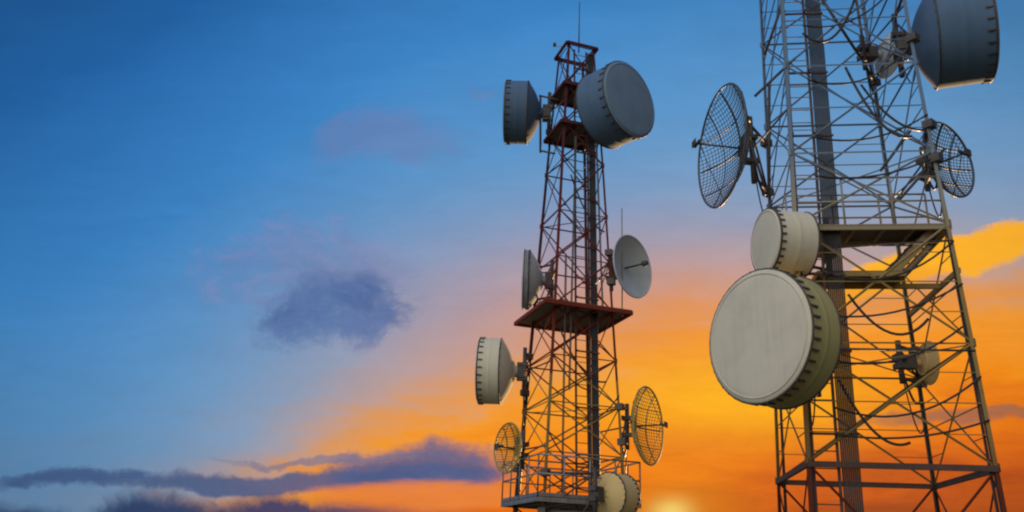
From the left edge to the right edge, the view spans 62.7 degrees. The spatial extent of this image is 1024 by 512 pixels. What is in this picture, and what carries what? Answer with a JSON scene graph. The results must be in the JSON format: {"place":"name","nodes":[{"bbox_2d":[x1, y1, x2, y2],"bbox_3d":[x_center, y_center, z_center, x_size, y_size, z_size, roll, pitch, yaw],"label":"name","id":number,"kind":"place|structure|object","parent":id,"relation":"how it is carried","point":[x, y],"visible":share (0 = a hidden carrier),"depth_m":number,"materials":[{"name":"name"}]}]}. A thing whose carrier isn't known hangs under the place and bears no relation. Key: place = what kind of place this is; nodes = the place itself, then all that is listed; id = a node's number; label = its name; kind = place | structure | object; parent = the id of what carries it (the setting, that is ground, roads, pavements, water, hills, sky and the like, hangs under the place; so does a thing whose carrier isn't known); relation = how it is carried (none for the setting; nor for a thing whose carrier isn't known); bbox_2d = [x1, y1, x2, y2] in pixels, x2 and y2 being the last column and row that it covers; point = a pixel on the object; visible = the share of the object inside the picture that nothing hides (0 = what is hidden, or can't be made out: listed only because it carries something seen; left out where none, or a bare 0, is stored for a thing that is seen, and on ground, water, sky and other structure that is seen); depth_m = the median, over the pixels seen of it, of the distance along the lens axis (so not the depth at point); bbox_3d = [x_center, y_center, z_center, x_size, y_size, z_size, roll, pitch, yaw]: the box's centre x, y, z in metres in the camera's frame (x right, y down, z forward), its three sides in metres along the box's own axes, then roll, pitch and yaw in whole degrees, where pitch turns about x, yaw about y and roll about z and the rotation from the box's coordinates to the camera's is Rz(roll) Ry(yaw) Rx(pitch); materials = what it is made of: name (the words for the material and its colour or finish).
{"place":"outdoors","nodes":[
{"label":"outdoors","id":0,"kind":"place"},
{"bbox_2d":[0,0,1023,511],"label":"sky","id":1,"kind":"structure","parent":0,"point":[256,255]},
{"bbox_2d":[547,0,989,491],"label":"braces","id":2,"kind":"object","parent":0,"point":[853,82],"visible":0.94,"depth_m":16.29,"materials":[{"name":"grey metal"}]},
{"bbox_2d":[539,0,945,493],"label":"cables","id":3,"kind":"object","parent":2,"relation":"attached to","point":[769,113],"visible":0.88,"depth_m":20.71,"materials":[{"name":"metal"}]},
{"label":"ground","id":4,"kind":"structure","parent":0,"visible":0},
{"bbox_2d":[501,2,640,511],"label":"lattice tower","id":5,"kind":"structure","parent":4,"relation":"on","point":[563,133],"depth_m":22.97,"materials":[{"name":"metal"}]},
{"bbox_2d":[475,337,550,511],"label":"microwave drum","id":6,"kind":"object","parent":5,"relation":"attached to","point":[497,371],"visible":0.99,"depth_m":22.44,"materials":[{"name":"metal"}]},
{"bbox_2d":[494,422,545,511],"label":"grid dish","id":7,"kind":"object","parent":5,"relation":"attached to","point":[518,448],"visible":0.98,"depth_m":21.59,"materials":[{"name":"metal"}]},
{"bbox_2d":[503,80,564,492],"bbox_3d":[0.383,1.864,23.440,1.858,15.283,1.997,3,-20,0],"label":"microwave drum","id":8,"kind":"object","parent":5,"relation":"attached to","point":[523,110],"visible":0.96,"depth_m":25.00,"materials":[{"name":"metal"}]},
{"bbox_2d":[515,249,555,508],"bbox_3d":[0.557,4.392,22.320,1.060,9.783,2.106,3,-20,0],"label":"microwave dish","id":9,"kind":"object","parent":5,"relation":"attached to","point":[533,277],"visible":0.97,"depth_m":23.38,"materials":[{"name":"metal"}]},
{"bbox_2d":[537,467,640,511],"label":"microwave drum","id":10,"kind":"object","parent":5,"relation":"attached to","point":[610,491],"visible":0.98,"depth_m":20.23,"materials":[{"name":"metal"}]},
{"bbox_2d":[576,61,654,469],"bbox_3d":[2.382,1.797,23.037,2.529,15.291,2.550,20,-27,-39],"label":"microwave drum","id":11,"kind":"object","parent":5,"relation":"attached to","point":[614,105],"visible":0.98,"depth_m":24.18,"materials":[{"name":"metal"}]},
{"bbox_2d":[587,234,651,465],"bbox_3d":[3.005,4.365,22.325,1.491,10.037,2.394,7,-21,-11],"label":"dish antenna","id":12,"kind":"object","parent":5,"relation":"attached to","point":[637,278],"visible":0.97,"depth_m":23.38,"materials":[{"name":"metal"}]},
{"bbox_2d":[600,386,667,473],"bbox_3d":[3.192,6.374,21.651,1.591,5.820,2.887,7,-21,-13],"label":"grid dish","id":13,"kind":"object","parent":5,"relation":"attached to","point":[635,427],"visible":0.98,"depth_m":21.84,"materials":[{"name":"metal"}]},
{"bbox_2d":[759,0,1006,511],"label":"lattice tower","id":14,"kind":"structure","parent":4,"relation":"on","point":[840,235],"depth_m":16.43,"materials":[{"name":"metal"}]},
{"bbox_2d":[692,83,786,511],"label":"grid dish","id":15,"kind":"object","parent":14,"relation":"attached to","point":[743,147],"visible":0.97,"depth_m":18.87,"materials":[{"name":"metal"}]},
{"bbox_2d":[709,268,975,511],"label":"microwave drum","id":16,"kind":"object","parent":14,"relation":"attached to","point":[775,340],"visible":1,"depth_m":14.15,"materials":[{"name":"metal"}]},
{"bbox_2d":[751,207,952,509],"bbox_3d":[6.343,2.909,15.000,3.482,7.929,1.412,3,-20,0],"label":"microwave drum","id":17,"kind":"object","parent":14,"relation":"attached to","point":[787,241],"visible":0.84,"depth_m":15.69,"materials":[{"name":"metal"}]},
{"bbox_2d":[856,5,937,511],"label":"dish","id":18,"kind":"object","parent":14,"relation":"attached to","point":[875,54],"visible":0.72,"depth_m":19.34,"materials":[{"name":"metal"}]},
{"bbox_2d":[859,340,939,511],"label":"dish","id":19,"kind":"object","parent":14,"relation":"attached to","point":[922,364],"visible":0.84,"depth_m":17.29,"materials":[{"name":"metal"}]},
{"bbox_2d":[877,0,1001,511],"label":"microwave drum","id":20,"kind":"object","parent":14,"relation":"attached to","point":[956,42],"visible":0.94,"depth_m":17.45,"materials":[{"name":"metal"}]},
{"bbox_2d":[895,118,998,511],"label":"grid dish","id":21,"kind":"object","parent":14,"relation":"attached to","point":[932,125],"visible":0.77,"depth_m":17.01,"materials":[{"name":"metal"}]}
]}

